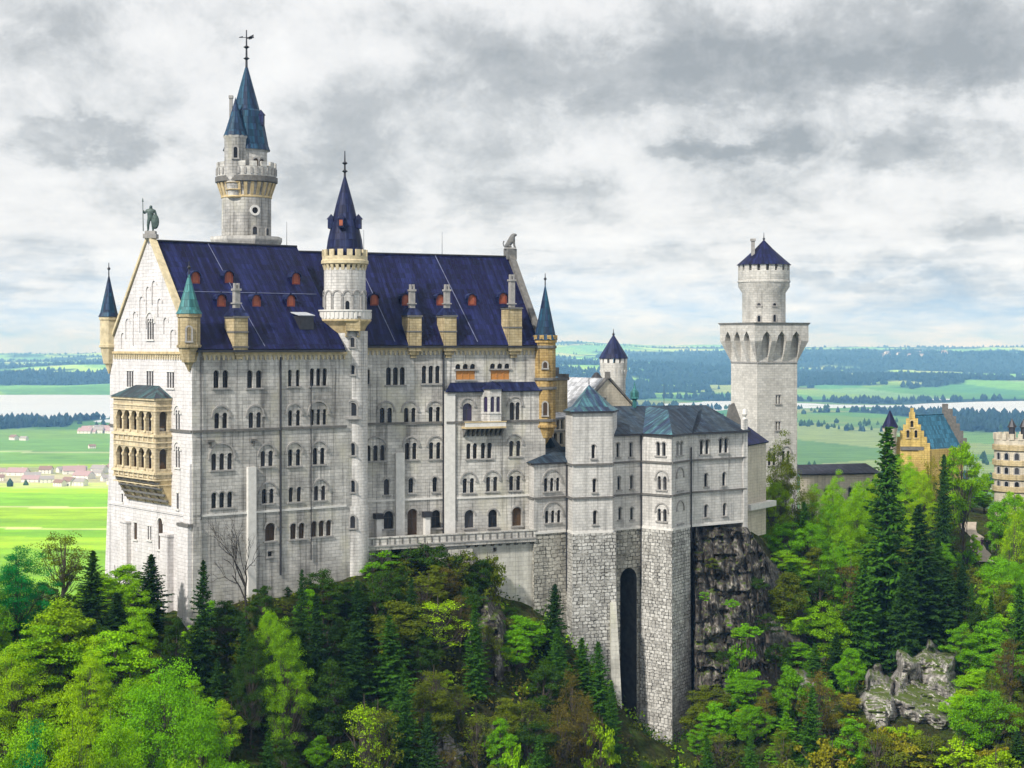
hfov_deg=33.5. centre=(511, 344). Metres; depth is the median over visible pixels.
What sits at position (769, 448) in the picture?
window
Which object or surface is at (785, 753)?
sparse tree
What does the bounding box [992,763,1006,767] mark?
sparse tree
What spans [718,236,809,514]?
square tower
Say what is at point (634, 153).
sky
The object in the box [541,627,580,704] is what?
spruce tree
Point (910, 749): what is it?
bush
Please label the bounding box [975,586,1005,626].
broadleaf tree
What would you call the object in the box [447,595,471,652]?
sparse tree
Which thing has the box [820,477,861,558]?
broadleaf tree
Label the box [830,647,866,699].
broadleaf tree
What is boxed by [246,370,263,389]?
window
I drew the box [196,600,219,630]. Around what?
broadleaf tree
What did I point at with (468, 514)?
window
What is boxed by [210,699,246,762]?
broadleaf tree
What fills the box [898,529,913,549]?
broadleaf tree
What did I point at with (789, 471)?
broadleaf tree
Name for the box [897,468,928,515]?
broadleaf tree
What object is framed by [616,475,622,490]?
window
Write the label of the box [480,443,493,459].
window
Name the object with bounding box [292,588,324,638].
broadleaf tree
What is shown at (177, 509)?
window
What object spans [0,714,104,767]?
broadleaf tree
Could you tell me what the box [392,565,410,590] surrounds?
broadleaf tree
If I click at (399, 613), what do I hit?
broadleaf tree
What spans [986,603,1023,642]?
broadleaf tree
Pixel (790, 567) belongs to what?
spruce tree
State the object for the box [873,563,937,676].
spruce tree
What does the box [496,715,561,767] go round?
broadleaf tree
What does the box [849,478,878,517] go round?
broadleaf tree
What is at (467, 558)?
bush
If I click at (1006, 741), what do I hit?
bush
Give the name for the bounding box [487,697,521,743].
broadleaf tree
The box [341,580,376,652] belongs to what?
spruce tree
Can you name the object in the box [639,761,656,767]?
broadleaf tree
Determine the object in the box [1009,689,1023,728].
sparse tree
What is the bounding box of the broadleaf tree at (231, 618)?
[206,600,250,661]
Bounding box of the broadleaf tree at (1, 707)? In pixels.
[0,704,19,745]
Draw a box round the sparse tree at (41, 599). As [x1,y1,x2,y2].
[33,596,49,622]
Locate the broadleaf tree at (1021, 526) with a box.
[991,509,1023,576]
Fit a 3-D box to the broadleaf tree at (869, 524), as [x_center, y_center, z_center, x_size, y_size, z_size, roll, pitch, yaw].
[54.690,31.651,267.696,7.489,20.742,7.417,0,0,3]
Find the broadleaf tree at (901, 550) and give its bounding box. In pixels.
[892,546,912,575]
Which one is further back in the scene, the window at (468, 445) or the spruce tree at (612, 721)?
the window at (468, 445)
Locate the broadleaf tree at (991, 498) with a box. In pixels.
[972,474,993,513]
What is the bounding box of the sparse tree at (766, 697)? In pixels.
[753,687,778,738]
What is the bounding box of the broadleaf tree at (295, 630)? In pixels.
[261,616,305,665]
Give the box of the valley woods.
[0,393,1023,431]
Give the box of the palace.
[98,237,557,629]
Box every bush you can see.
[62,594,76,610]
[74,591,82,606]
[152,630,174,655]
[248,593,261,605]
[260,712,293,738]
[279,600,288,611]
[283,585,292,596]
[317,712,359,728]
[334,741,367,767]
[354,580,365,592]
[359,559,386,580]
[364,672,378,694]
[365,698,392,731]
[368,550,402,570]
[372,653,387,668]
[380,703,415,738]
[386,558,416,573]
[390,547,427,571]
[409,541,464,573]
[435,549,471,580]
[438,669,454,689]
[443,548,477,588]
[455,552,506,604]
[455,584,470,605]
[475,735,494,759]
[493,702,516,717]
[495,743,530,767]
[501,643,516,666]
[505,617,515,637]
[516,681,542,698]
[526,614,543,630]
[537,662,575,680]
[542,719,577,746]
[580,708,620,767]
[583,710,606,726]
[657,759,668,766]
[698,592,709,604]
[704,557,720,573]
[714,650,732,671]
[721,697,741,713]
[723,761,758,767]
[724,599,740,614]
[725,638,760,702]
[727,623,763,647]
[728,705,757,732]
[730,630,745,642]
[750,575,769,601]
[754,612,782,642]
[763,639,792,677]
[763,745,774,761]
[766,754,807,767]
[767,730,806,752]
[793,731,856,767]
[807,618,825,648]
[813,676,840,707]
[818,711,858,731]
[832,735,857,749]
[852,638,881,655]
[856,716,877,735]
[861,725,914,759]
[867,749,925,767]
[886,721,902,743]
[891,743,935,767]
[895,721,922,744]
[903,737,949,767]
[910,734,951,752]
[933,735,985,767]
[942,744,957,763]
[952,717,972,739]
[954,685,974,718]
[954,735,970,753]
[955,549,976,569]
[960,686,979,709]
[961,746,1008,766]
[963,665,996,685]
[963,756,1005,767]
[966,567,981,576]
[972,739,1023,767]
[977,562,997,574]
[992,737,1023,753]
[1002,710,1022,727]
[1008,722,1023,744]
[1012,688,1021,697]
[1013,676,1023,693]
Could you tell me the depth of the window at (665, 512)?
231.49 m
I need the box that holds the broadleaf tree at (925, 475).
[915,470,936,520]
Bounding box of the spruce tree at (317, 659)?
[298,594,332,722]
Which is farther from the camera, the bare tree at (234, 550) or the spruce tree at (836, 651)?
the spruce tree at (836, 651)
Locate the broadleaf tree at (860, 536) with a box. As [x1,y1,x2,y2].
[838,487,876,577]
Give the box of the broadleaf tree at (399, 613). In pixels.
[369,599,433,662]
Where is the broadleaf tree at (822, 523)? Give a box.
[811,500,848,588]
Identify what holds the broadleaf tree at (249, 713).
on the castle hill
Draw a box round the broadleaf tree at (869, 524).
[840,480,879,550]
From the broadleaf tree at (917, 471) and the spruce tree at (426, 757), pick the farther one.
the broadleaf tree at (917, 471)
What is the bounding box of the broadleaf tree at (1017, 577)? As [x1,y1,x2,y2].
[985,561,1023,618]
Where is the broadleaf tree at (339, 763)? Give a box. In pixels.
[324,741,363,767]
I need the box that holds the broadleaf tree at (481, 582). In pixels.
[463,559,499,594]
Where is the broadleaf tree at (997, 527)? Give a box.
[984,496,1021,565]
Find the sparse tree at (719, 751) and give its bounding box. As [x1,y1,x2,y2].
[691,732,745,767]
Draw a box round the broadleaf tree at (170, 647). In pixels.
[155,617,200,695]
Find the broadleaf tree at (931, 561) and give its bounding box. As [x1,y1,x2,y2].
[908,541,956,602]
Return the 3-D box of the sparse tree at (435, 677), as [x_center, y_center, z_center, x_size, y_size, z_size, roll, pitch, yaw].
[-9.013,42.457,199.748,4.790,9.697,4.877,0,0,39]
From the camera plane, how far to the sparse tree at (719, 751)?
213.83 m
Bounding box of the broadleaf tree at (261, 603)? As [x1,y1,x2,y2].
[243,585,282,628]
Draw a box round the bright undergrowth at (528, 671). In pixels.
[5,552,1022,767]
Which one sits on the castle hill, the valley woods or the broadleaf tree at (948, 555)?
the broadleaf tree at (948, 555)
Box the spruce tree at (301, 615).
[287,569,310,664]
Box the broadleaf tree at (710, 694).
[685,684,735,711]
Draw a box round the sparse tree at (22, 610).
[4,591,36,621]
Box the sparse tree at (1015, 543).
[997,506,1023,568]
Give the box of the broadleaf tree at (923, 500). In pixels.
[902,470,939,549]
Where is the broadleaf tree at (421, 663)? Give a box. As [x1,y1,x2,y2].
[387,627,444,681]
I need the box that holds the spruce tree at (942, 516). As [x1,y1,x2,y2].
[926,454,960,567]
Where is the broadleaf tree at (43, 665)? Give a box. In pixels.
[17,641,60,698]
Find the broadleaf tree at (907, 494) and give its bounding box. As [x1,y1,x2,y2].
[894,455,920,540]
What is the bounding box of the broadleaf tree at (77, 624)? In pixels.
[21,597,125,687]
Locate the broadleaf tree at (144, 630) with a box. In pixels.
[119,606,158,671]
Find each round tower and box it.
[210,30,281,244]
[599,329,627,392]
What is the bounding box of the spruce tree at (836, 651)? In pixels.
[822,633,864,698]
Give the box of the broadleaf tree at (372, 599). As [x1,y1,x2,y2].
[363,571,405,639]
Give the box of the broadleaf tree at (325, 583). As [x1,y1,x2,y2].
[297,568,347,630]
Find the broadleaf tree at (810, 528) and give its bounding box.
[788,520,830,584]
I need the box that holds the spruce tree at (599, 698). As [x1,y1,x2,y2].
[584,641,614,726]
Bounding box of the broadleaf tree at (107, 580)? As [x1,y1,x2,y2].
[73,575,120,598]
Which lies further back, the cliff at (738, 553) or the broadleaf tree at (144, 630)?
the cliff at (738, 553)
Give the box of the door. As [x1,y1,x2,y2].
[345,301,348,308]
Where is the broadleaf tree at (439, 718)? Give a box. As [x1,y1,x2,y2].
[395,679,458,747]
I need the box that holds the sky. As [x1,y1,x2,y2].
[0,0,1023,353]
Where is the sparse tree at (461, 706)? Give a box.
[447,684,473,730]
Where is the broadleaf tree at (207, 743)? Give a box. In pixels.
[151,694,253,767]
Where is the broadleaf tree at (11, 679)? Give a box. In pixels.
[0,641,74,764]
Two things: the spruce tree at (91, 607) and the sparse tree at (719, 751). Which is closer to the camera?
the spruce tree at (91, 607)
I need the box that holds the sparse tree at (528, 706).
[503,700,555,758]
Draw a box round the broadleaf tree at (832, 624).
[807,600,851,661]
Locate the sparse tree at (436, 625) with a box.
[415,596,476,663]
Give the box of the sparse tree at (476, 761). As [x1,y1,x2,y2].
[458,712,492,767]
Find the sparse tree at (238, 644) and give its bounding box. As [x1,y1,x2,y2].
[229,633,254,663]
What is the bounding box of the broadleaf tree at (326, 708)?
[289,659,357,760]
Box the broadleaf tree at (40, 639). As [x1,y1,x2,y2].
[0,622,86,717]
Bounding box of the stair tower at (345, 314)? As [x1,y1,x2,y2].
[318,151,371,576]
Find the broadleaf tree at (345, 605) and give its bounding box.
[334,581,366,618]
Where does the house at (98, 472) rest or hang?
on the valley ground
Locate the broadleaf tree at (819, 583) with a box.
[805,559,842,619]
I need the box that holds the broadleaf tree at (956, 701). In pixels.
[938,694,971,719]
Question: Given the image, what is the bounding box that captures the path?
[961,522,992,561]
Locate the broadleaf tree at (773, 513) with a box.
[761,479,794,546]
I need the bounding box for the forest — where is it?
[0,340,1023,398]
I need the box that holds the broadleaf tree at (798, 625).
[776,592,820,642]
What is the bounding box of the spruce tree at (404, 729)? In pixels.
[383,665,421,767]
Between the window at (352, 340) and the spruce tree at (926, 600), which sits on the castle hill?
the spruce tree at (926, 600)
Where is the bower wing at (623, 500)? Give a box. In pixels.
[527,382,775,743]
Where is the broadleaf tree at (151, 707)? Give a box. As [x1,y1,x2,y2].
[103,655,222,767]
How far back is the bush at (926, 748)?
211.22 m
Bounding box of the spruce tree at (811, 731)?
[790,686,825,767]
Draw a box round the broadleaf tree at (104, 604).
[99,593,110,617]
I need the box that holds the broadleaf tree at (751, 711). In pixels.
[726,704,778,743]
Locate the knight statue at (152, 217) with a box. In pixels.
[142,198,158,238]
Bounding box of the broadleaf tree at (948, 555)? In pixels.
[941,542,956,575]
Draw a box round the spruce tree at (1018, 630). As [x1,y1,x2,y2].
[998,584,1023,673]
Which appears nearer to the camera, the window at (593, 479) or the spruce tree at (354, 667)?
the spruce tree at (354, 667)
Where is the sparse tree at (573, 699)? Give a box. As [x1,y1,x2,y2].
[551,668,589,761]
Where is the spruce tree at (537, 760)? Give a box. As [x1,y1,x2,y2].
[527,735,549,767]
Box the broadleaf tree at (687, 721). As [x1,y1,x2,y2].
[679,702,719,740]
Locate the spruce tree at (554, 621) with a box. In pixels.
[538,584,571,665]
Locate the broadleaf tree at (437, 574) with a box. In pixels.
[421,565,452,602]
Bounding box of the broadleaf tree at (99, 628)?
[69,623,123,685]
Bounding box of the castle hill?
[0,506,1023,767]
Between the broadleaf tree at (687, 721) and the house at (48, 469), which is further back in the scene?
the house at (48, 469)
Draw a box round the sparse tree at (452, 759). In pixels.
[435,749,462,767]
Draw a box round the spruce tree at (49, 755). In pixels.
[31,729,56,766]
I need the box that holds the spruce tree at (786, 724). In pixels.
[768,712,800,764]
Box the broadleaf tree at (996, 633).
[957,618,1013,667]
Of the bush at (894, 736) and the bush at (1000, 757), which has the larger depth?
the bush at (894, 736)
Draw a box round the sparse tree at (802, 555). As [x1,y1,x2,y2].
[785,530,821,567]
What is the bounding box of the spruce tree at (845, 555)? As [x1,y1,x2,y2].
[825,541,854,620]
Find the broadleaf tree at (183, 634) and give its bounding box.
[177,625,208,661]
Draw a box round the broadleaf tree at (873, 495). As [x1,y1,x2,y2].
[861,474,889,564]
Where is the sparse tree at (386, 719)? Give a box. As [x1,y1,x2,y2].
[350,708,405,767]
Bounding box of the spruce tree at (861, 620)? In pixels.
[843,561,894,676]
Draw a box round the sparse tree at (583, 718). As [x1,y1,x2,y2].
[565,693,604,767]
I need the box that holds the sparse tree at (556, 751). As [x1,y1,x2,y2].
[540,702,586,767]
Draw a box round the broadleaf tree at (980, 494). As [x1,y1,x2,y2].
[963,486,989,511]
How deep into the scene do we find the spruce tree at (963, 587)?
261.30 m
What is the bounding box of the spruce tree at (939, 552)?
[925,538,954,631]
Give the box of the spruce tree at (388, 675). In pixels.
[363,615,421,709]
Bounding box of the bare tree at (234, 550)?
[205,507,265,623]
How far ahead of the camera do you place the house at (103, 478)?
2487.30 m
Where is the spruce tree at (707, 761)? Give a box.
[698,737,716,767]
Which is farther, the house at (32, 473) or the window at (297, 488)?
the house at (32, 473)
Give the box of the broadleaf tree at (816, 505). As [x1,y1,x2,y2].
[794,483,831,539]
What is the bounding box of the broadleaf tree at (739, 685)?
[723,672,771,705]
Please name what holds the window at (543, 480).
in the bower wing at (623, 500)
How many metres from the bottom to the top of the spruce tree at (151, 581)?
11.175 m
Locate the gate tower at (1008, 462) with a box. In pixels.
[992,419,1023,515]
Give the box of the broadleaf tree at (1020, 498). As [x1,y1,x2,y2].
[1002,491,1023,543]
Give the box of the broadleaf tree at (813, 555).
[796,545,833,594]
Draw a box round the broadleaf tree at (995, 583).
[981,579,1016,619]
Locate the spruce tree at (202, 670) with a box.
[178,560,226,691]
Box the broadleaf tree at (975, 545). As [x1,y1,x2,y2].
[966,534,983,566]
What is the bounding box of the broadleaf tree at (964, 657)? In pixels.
[938,622,989,677]
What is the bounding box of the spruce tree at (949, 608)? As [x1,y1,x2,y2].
[927,560,966,651]
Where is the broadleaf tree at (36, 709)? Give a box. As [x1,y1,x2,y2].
[14,706,70,758]
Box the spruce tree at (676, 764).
[672,754,679,767]
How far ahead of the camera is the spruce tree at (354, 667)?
198.41 m
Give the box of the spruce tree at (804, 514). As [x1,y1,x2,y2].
[795,502,815,595]
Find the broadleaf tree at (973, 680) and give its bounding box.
[949,669,1003,693]
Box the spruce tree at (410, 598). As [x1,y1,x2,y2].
[403,577,426,647]
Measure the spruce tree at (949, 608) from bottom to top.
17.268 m
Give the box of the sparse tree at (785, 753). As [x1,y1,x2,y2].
[765,728,796,766]
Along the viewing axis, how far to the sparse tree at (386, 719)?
189.85 m
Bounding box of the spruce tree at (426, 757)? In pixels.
[413,712,447,767]
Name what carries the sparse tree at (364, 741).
on the castle hill
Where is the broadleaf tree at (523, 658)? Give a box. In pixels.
[500,627,534,674]
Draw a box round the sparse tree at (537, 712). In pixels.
[524,705,553,735]
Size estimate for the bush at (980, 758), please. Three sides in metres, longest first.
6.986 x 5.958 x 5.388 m
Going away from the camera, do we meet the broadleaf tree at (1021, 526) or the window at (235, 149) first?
the window at (235, 149)
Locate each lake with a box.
[0,395,109,422]
[664,399,1023,412]
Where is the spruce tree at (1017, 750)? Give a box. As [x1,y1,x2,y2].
[1006,731,1023,767]
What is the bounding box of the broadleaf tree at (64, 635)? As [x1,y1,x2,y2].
[49,616,77,641]
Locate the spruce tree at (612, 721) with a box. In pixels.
[597,680,627,767]
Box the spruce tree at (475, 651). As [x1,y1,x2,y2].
[461,603,495,699]
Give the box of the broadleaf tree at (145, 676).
[132,672,169,728]
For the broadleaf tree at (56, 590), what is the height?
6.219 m
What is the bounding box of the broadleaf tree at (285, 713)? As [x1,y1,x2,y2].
[254,615,317,767]
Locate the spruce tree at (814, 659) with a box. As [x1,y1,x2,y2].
[806,643,827,695]
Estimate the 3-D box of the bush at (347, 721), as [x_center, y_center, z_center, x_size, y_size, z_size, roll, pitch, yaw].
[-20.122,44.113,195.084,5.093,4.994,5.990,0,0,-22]
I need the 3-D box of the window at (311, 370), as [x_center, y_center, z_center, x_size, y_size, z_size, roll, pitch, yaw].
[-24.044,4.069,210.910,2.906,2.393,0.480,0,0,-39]
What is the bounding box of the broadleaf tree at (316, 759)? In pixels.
[302,735,333,767]
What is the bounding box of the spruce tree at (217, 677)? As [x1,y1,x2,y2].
[206,658,230,729]
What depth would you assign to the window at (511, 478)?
227.79 m
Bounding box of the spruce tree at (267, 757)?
[252,732,276,767]
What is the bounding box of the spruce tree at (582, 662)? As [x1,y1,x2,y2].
[567,637,596,702]
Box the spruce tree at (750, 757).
[739,734,759,767]
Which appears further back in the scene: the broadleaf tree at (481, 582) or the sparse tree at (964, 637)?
the sparse tree at (964, 637)
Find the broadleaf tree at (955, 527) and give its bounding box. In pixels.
[935,487,968,541]
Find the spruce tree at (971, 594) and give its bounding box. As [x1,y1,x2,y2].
[965,583,977,630]
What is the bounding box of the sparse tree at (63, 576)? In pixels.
[25,531,97,596]
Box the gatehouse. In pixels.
[881,404,966,497]
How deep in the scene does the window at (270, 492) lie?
206.45 m
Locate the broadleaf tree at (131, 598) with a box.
[107,581,160,642]
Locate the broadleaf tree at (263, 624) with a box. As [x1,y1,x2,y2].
[249,607,282,699]
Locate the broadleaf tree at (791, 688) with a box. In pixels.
[772,664,811,730]
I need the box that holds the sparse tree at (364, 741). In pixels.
[332,701,391,767]
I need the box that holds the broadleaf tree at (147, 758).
[119,741,167,767]
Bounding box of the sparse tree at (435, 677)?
[413,669,453,714]
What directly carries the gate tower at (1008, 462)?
on the castle hill
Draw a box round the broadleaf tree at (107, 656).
[67,630,155,711]
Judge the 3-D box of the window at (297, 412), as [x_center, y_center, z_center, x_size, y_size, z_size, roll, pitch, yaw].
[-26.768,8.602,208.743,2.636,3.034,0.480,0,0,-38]
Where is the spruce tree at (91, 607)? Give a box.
[72,550,110,635]
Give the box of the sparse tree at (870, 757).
[856,725,895,767]
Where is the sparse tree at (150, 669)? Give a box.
[138,653,165,683]
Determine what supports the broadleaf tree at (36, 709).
on the castle hill
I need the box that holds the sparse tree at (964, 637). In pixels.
[953,625,973,660]
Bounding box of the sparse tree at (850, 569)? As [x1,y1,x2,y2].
[826,563,869,620]
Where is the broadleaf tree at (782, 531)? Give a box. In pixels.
[763,521,807,560]
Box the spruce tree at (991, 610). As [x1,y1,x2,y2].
[979,595,1002,667]
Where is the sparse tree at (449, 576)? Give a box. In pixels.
[429,567,461,602]
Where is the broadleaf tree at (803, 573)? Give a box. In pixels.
[784,560,820,586]
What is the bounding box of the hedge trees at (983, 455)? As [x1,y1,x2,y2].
[7,404,1018,491]
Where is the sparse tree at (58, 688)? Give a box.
[45,671,72,725]
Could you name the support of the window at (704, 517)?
in the bower wing at (623, 500)
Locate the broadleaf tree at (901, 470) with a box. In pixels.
[885,453,911,519]
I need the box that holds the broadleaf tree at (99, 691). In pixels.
[60,635,117,760]
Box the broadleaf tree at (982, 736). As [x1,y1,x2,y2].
[946,681,1023,750]
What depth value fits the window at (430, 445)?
223.71 m
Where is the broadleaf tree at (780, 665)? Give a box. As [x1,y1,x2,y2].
[766,658,794,667]
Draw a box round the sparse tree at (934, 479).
[916,454,940,543]
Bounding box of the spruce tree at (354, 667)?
[329,623,381,713]
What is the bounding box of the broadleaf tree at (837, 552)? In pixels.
[809,542,858,617]
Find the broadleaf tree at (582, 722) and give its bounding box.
[562,698,596,750]
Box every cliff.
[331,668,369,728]
[415,734,465,767]
[466,594,512,686]
[691,527,772,725]
[786,665,817,720]
[817,699,841,743]
[858,661,897,728]
[887,636,960,732]
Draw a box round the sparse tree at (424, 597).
[394,574,449,616]
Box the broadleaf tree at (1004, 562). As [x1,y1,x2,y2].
[975,556,1023,592]
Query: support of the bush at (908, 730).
on the castle hill
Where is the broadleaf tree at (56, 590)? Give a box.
[28,583,66,610]
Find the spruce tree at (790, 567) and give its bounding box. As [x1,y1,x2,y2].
[784,562,809,601]
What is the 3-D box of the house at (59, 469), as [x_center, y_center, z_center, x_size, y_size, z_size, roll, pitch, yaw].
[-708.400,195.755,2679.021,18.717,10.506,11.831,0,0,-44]
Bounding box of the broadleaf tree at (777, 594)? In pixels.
[767,571,808,636]
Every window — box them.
[125,370,133,387]
[132,521,137,540]
[144,311,154,340]
[146,369,153,384]
[146,524,151,541]
[156,516,163,550]
[165,370,174,389]
[173,404,181,428]
[173,441,181,469]
[174,491,179,510]
[185,325,192,342]
[208,442,236,471]
[210,490,234,509]
[211,405,231,429]
[212,370,230,389]
[232,145,238,158]
[245,405,264,428]
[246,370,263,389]
[250,205,259,214]
[251,225,258,234]
[252,157,259,165]
[257,443,276,467]
[259,481,277,505]
[264,521,277,542]
[265,227,269,235]
[266,550,273,558]
[285,403,303,426]
[285,442,304,467]
[287,370,301,387]
[287,485,302,503]
[289,521,306,540]
[307,400,329,425]
[308,368,328,387]
[310,440,328,465]
[310,519,333,538]
[312,478,329,501]
[348,336,356,347]
[348,514,356,529]
[349,364,356,375]
[349,401,358,416]
[349,441,356,456]
[349,479,356,493]
[368,436,387,462]
[377,401,395,422]
[382,477,390,496]
[382,509,394,530]
[385,367,406,386]
[401,401,419,424]
[402,436,420,460]
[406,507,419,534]
[407,476,414,494]
[420,366,441,384]
[426,400,442,421]
[426,435,442,460]
[430,508,442,529]
[431,475,438,493]
[454,364,477,370]
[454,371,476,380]
[459,397,475,420]
[460,471,477,494]
[463,508,475,529]
[465,443,479,460]
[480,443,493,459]
[483,470,500,492]
[487,508,499,528]
[489,364,511,369]
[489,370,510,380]
[506,434,523,457]
[506,469,523,491]
[507,396,523,419]
[511,505,523,527]
[541,361,548,368]
[541,401,548,416]
[541,469,562,492]
[542,501,563,524]
[590,444,596,459]
[591,478,597,493]
[592,510,598,525]
[615,442,621,458]
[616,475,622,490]
[617,506,623,521]
[628,441,634,457]
[629,474,634,489]
[629,506,634,520]
[654,441,666,457]
[654,470,668,491]
[654,502,668,522]
[676,440,683,456]
[699,438,710,455]
[703,472,709,487]
[703,504,709,518]
[718,437,729,454]
[721,471,727,486]
[722,502,727,516]
[756,315,761,321]
[766,448,777,466]
[772,313,776,321]
[780,446,792,463]
[847,486,852,497]
[996,451,1000,459]
[996,466,1000,473]
[1004,452,1009,460]
[1004,466,1009,474]
[1004,480,1009,486]
[1013,452,1019,460]
[1013,467,1019,474]
[1014,481,1019,486]
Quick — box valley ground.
[0,341,1023,623]
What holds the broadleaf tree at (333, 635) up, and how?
on the castle hill
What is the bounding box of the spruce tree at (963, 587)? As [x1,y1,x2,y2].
[953,559,973,618]
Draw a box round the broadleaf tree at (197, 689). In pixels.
[177,679,215,721]
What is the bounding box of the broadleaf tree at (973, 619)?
[950,601,986,648]
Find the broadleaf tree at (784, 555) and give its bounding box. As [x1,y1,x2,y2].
[770,549,802,570]
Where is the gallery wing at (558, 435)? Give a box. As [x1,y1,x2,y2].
[545,367,568,448]
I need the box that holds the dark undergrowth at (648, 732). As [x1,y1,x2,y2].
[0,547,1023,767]
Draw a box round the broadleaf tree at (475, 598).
[453,586,491,617]
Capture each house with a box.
[0,468,5,473]
[0,474,4,480]
[6,467,30,475]
[9,435,18,439]
[19,436,28,440]
[21,475,39,481]
[24,471,40,475]
[38,465,53,473]
[40,475,54,482]
[52,479,66,486]
[56,466,61,472]
[62,465,85,474]
[62,476,74,485]
[72,470,94,478]
[72,478,88,485]
[77,427,92,433]
[88,444,95,448]
[90,464,108,472]
[92,426,104,432]
[92,470,104,475]
[100,474,108,481]
[567,372,631,407]
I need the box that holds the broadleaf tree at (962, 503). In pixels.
[939,441,993,561]
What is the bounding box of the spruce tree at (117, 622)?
[96,592,136,664]
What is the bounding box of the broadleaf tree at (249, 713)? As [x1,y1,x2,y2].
[225,632,278,744]
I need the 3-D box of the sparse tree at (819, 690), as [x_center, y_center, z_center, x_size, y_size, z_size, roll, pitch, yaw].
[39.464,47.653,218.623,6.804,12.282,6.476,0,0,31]
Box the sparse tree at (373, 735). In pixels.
[362,716,385,759]
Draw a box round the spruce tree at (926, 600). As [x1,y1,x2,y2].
[889,504,955,653]
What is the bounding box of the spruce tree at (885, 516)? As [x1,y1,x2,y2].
[851,426,919,655]
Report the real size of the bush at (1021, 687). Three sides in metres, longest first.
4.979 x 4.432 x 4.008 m
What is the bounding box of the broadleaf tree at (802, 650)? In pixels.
[774,642,821,671]
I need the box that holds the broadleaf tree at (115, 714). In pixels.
[91,673,186,766]
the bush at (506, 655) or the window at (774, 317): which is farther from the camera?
the window at (774, 317)
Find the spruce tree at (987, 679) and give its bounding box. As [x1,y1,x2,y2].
[975,670,995,730]
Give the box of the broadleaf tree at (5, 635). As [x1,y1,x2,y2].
[0,630,13,677]
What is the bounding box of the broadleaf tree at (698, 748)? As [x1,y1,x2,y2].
[685,723,715,760]
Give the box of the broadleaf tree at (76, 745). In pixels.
[43,683,103,767]
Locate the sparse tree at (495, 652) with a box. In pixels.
[481,625,503,681]
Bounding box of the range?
[797,463,879,514]
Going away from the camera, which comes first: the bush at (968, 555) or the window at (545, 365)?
the window at (545, 365)
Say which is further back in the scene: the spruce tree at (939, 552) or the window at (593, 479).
the spruce tree at (939, 552)
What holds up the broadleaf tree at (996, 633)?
on the castle hill
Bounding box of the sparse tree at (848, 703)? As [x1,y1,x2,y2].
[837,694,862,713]
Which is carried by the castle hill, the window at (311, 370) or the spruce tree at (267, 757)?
the spruce tree at (267, 757)
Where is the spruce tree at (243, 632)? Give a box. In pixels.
[228,621,256,718]
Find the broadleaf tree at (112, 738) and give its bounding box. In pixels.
[81,709,145,767]
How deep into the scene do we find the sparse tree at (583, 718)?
205.12 m
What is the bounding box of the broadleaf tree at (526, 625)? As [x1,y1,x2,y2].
[505,615,550,650]
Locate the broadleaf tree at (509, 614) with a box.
[501,606,517,617]
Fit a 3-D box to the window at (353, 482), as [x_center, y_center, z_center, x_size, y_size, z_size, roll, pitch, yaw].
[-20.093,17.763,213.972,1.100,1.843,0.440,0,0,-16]
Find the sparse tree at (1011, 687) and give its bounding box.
[991,637,1023,704]
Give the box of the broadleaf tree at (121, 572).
[101,563,142,598]
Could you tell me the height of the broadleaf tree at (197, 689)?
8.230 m
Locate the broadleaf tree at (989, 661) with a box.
[966,647,1023,693]
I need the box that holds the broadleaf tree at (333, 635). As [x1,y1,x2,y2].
[308,613,356,673]
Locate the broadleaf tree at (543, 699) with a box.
[524,659,573,715]
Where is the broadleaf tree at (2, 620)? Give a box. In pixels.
[0,581,18,656]
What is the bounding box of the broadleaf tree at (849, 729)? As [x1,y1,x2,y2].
[828,718,875,767]
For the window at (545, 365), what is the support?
in the palace
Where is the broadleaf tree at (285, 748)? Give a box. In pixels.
[260,739,306,767]
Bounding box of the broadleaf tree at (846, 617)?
[836,608,864,647]
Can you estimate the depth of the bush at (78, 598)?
205.62 m
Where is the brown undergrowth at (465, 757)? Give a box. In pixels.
[408,512,1013,767]
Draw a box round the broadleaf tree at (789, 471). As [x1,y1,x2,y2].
[759,429,821,560]
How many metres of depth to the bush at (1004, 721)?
218.35 m
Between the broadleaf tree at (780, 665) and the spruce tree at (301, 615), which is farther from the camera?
the broadleaf tree at (780, 665)
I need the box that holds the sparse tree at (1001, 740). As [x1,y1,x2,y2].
[980,706,1023,743]
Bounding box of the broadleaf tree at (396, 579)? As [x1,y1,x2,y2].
[364,569,406,602]
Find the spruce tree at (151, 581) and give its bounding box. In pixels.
[123,554,181,640]
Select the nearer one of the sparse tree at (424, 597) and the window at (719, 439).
the sparse tree at (424, 597)
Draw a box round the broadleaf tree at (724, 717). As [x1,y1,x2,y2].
[696,700,737,746]
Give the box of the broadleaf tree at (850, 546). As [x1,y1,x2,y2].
[829,508,864,589]
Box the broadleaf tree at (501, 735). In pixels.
[481,717,518,767]
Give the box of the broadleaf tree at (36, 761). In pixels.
[12,717,47,767]
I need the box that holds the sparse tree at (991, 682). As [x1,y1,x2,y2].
[971,670,1014,721]
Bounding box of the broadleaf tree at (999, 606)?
[981,582,1021,635]
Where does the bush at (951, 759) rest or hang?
on the castle hill
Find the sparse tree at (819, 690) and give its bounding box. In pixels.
[790,668,844,735]
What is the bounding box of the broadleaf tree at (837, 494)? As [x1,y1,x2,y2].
[825,469,854,532]
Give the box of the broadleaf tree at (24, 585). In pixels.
[0,545,62,643]
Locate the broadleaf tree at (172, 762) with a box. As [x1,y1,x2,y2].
[167,750,206,767]
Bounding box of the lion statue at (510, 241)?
[503,233,516,248]
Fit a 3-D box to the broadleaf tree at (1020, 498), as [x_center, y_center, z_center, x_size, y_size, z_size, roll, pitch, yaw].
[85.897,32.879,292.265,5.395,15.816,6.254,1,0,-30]
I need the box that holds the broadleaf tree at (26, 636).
[20,634,33,640]
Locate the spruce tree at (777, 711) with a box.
[758,691,795,730]
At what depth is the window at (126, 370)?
212.79 m

